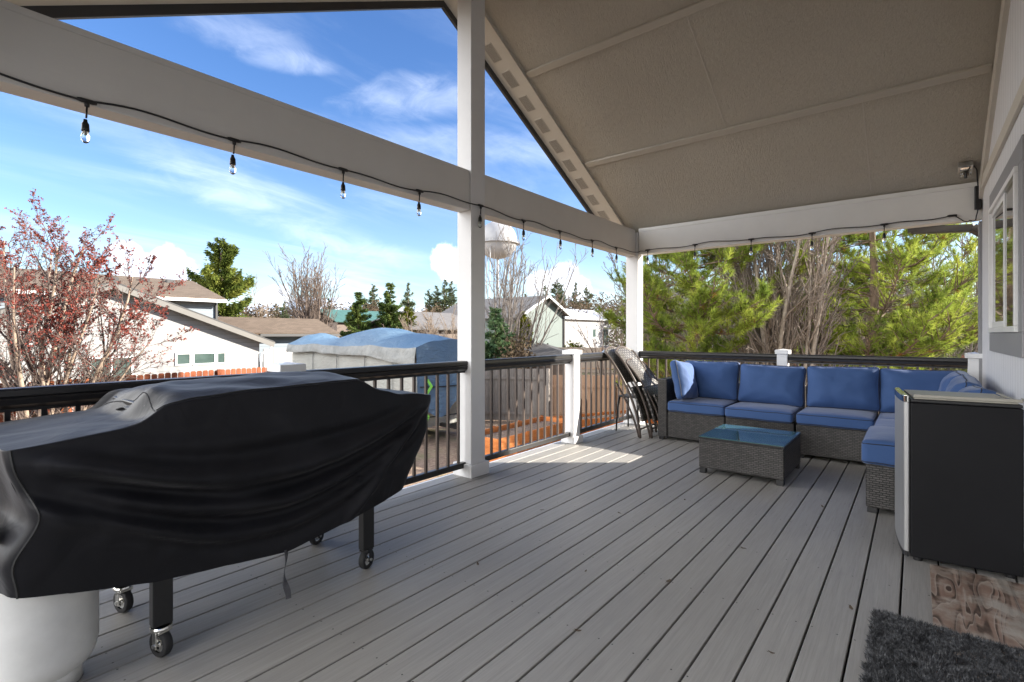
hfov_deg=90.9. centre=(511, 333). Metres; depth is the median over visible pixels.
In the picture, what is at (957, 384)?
back cushion
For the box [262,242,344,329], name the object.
bare tree
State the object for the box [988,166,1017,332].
window
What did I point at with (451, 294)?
distant pine
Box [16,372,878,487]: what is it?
ground
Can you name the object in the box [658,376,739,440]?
sofa module
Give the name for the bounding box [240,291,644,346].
house
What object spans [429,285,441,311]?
distant pine
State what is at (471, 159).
porch post
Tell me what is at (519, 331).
arborvitae
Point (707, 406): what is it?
seat cushion
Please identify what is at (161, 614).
griddle
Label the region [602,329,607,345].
door
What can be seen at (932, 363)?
railing section
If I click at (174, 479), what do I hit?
grill cover
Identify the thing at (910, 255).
pine tree
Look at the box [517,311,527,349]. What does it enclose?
arborvitae
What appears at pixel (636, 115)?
porch roof
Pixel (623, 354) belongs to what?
folding chair
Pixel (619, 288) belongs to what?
bare tree
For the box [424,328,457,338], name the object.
bare shrub
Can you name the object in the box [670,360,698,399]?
back cushion
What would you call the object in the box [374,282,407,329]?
spruce tree
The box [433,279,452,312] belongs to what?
distant pine
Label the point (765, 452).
coffee table
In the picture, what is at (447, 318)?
grey house
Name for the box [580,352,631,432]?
railing section
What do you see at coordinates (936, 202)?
porch beam
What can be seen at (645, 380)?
folding chair
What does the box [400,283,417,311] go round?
distant pine
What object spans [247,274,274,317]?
bare tree
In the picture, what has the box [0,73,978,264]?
string lights
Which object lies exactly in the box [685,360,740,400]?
back cushion
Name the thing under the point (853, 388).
back cushion
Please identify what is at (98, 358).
window
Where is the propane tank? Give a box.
[0,590,98,681]
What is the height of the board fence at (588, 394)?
1.620 m
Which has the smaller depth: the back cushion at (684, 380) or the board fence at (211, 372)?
the back cushion at (684, 380)
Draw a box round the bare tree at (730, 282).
[700,249,799,363]
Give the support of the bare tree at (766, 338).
on the ground
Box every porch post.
[453,0,488,478]
[623,232,644,423]
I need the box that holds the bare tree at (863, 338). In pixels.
[782,229,902,366]
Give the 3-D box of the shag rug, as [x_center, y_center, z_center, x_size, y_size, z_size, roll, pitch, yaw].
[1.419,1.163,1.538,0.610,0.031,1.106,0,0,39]
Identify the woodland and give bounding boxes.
[604,264,977,372]
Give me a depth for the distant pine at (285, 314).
79.86 m
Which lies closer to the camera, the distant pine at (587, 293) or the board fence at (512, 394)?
the board fence at (512, 394)
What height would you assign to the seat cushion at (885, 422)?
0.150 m
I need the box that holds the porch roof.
[5,0,1001,232]
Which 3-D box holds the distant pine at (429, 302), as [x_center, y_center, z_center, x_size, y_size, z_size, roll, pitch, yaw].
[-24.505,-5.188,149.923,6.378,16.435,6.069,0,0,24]
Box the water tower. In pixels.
[485,221,518,298]
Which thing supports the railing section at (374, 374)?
attached to the railing post at (283, 367)
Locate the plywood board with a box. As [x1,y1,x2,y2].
[930,564,1023,681]
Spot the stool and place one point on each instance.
(625, 395)
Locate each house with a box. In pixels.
[0,268,339,418]
[240,291,644,346]
[346,311,457,338]
[441,295,571,356]
[669,291,945,352]
[978,0,1023,409]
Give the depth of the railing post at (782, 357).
5.52 m
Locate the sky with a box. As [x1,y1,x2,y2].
[0,9,978,314]
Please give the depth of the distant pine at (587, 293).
123.74 m
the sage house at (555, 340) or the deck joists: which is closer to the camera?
the deck joists
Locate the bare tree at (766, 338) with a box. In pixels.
[700,235,871,385]
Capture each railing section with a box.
[0,372,263,421]
[306,361,467,485]
[485,354,571,460]
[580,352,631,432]
[639,351,776,419]
[788,354,967,369]
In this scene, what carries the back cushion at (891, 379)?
on the seat cushion at (886, 415)
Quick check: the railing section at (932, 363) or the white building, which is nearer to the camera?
the railing section at (932, 363)
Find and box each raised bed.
[485,415,562,461]
[529,410,657,433]
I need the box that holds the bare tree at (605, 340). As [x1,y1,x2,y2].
[565,301,625,374]
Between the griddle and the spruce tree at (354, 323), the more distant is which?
the spruce tree at (354, 323)
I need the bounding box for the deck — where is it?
[77,423,1023,681]
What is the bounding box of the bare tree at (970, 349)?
[882,222,977,370]
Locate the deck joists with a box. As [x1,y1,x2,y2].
[735,471,1016,681]
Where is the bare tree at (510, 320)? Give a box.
[485,223,587,355]
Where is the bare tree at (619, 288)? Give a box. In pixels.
[603,252,684,375]
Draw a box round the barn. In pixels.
[320,309,379,337]
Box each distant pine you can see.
[279,301,289,317]
[364,284,378,308]
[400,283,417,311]
[421,289,432,311]
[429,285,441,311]
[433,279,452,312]
[446,281,457,308]
[550,279,564,303]
[559,285,565,306]
[569,282,581,307]
[580,285,591,308]
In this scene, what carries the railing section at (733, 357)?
attached to the porch post at (634, 303)
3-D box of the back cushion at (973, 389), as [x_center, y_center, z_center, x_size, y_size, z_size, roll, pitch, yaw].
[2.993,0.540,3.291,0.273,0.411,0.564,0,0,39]
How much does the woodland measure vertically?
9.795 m
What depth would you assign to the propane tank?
1.59 m
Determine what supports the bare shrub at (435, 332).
on the ground
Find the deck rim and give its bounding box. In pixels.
[403,422,647,488]
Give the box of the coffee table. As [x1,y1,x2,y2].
[698,424,800,485]
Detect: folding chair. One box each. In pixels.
[604,346,656,437]
[615,346,657,437]
[626,358,657,428]
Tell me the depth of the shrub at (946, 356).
17.58 m
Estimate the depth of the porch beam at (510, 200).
5.09 m
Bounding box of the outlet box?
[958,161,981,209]
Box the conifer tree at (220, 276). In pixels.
[185,237,259,335]
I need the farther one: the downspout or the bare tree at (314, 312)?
the bare tree at (314, 312)
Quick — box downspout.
[908,224,977,236]
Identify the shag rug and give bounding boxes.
[858,607,1023,681]
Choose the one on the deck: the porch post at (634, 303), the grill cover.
the porch post at (634, 303)
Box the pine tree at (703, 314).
[594,240,823,393]
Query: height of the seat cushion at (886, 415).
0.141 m
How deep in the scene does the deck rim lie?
4.85 m
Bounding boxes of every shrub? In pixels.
[399,310,447,336]
[417,302,457,338]
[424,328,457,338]
[494,330,536,368]
[564,340,582,348]
[920,349,966,372]
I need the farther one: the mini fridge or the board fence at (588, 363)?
the board fence at (588, 363)
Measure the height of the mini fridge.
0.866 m
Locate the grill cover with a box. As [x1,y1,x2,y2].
[0,371,430,598]
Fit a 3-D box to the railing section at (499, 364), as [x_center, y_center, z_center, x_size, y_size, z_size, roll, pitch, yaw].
[0.164,0.667,4.876,0.086,0.882,1.445,0,0,39]
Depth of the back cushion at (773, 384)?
5.26 m
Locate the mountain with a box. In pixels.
[237,297,609,320]
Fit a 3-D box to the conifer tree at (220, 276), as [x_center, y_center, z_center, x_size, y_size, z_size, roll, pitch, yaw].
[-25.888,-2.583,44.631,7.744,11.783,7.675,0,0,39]
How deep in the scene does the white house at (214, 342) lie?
22.70 m
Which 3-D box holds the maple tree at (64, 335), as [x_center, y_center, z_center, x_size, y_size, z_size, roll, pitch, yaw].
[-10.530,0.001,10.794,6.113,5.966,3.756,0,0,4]
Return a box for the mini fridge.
[895,387,1023,578]
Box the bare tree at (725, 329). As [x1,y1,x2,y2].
[662,251,764,364]
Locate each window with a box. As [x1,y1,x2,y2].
[89,356,132,379]
[175,352,191,365]
[192,352,215,364]
[216,351,226,363]
[592,329,595,337]
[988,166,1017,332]
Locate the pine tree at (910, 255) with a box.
[781,222,977,414]
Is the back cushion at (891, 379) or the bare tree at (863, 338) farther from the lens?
the bare tree at (863, 338)
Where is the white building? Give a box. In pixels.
[563,308,625,347]
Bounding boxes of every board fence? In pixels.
[0,367,269,421]
[485,368,549,420]
[553,375,663,415]
[558,347,617,372]
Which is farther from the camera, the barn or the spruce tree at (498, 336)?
the barn
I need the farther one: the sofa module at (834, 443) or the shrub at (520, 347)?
the shrub at (520, 347)
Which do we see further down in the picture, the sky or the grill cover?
the grill cover
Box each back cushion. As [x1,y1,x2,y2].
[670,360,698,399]
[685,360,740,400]
[738,363,806,407]
[806,366,880,411]
[880,368,953,412]
[938,370,970,390]
[946,375,982,391]
[958,385,999,395]
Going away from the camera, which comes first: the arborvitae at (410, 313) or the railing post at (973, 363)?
the railing post at (973, 363)
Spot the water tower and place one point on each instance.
(492, 231)
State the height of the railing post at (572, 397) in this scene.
1.012 m
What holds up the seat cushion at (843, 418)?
on the sofa module at (834, 443)
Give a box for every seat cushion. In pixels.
[668,397,738,415]
[725,402,802,423]
[796,407,877,430]
[861,426,894,467]
[874,418,894,426]
[877,413,894,418]
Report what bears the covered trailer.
on the ground
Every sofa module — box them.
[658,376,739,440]
[726,385,805,431]
[796,386,877,465]
[866,464,894,512]
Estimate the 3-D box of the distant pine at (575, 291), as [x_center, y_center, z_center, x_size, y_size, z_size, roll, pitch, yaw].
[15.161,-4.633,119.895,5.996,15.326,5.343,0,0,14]
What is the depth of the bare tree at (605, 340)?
29.80 m
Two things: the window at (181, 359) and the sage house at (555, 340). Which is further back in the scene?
the sage house at (555, 340)
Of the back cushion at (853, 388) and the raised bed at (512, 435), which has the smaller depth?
the back cushion at (853, 388)
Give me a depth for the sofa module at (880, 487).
3.29 m
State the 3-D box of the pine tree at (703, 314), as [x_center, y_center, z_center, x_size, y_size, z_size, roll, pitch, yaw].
[4.525,-1.091,12.946,4.861,8.275,5.054,0,0,-29]
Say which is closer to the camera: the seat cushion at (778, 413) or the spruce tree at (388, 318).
the seat cushion at (778, 413)
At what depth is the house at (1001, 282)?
3.30 m
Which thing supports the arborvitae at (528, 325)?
on the ground
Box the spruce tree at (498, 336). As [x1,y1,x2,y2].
[485,306,521,368]
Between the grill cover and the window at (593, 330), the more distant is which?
the window at (593, 330)
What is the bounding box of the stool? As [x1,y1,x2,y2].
[615,393,650,430]
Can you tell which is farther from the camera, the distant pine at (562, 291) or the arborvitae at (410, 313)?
the distant pine at (562, 291)
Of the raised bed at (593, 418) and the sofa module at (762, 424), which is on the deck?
the sofa module at (762, 424)
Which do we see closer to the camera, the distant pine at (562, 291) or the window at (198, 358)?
the window at (198, 358)
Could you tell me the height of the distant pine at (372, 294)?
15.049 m
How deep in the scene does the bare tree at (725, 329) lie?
16.77 m
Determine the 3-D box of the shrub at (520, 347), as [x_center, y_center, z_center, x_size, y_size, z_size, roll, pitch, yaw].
[0.134,1.445,18.932,1.414,3.258,2.741,0,0,39]
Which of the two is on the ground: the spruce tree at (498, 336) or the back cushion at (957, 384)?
the spruce tree at (498, 336)
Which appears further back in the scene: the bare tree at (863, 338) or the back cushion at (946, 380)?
the bare tree at (863, 338)
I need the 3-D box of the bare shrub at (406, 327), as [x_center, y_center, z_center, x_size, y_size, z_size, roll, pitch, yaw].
[-6.201,0.738,36.169,2.863,4.619,5.049,0,0,15]
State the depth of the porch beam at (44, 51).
2.57 m
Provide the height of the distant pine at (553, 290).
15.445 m
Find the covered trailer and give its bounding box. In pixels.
[286,328,457,428]
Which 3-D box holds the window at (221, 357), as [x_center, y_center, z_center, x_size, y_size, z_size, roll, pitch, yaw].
[-13.396,1.115,23.207,0.050,0.570,0.440,0,0,39]
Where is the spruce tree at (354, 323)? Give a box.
[339,292,374,337]
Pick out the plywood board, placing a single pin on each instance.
(986, 607)
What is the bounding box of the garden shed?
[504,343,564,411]
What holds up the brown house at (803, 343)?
on the ground
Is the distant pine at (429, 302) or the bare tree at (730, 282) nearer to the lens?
the bare tree at (730, 282)
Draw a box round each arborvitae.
[398,306,416,332]
[513,315,522,347]
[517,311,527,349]
[523,317,533,346]
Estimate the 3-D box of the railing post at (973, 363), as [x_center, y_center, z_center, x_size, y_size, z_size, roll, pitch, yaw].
[4.211,0.674,4.590,0.140,1.012,0.140,0,0,39]
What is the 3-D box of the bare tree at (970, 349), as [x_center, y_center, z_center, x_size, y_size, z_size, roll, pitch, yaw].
[17.110,-1.042,19.972,3.951,8.203,4.878,0,0,-12]
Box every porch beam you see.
[0,0,469,212]
[485,175,635,256]
[639,181,981,255]
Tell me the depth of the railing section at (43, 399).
2.19 m
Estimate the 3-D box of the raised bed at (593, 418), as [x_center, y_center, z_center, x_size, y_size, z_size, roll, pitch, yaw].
[2.616,2.770,15.600,4.200,0.520,0.982,0,0,-26]
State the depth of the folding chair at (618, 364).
5.84 m
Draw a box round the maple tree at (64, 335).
[0,189,198,420]
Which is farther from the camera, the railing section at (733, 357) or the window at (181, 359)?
the window at (181, 359)
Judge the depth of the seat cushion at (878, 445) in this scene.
3.29 m
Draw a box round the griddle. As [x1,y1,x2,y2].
[112,396,373,657]
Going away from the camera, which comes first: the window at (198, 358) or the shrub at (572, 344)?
the window at (198, 358)
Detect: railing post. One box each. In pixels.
[267,362,305,371]
[561,349,582,443]
[775,349,790,365]
[965,352,981,380]
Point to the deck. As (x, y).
(424, 597)
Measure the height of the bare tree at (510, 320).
7.975 m
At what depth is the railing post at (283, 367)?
2.95 m

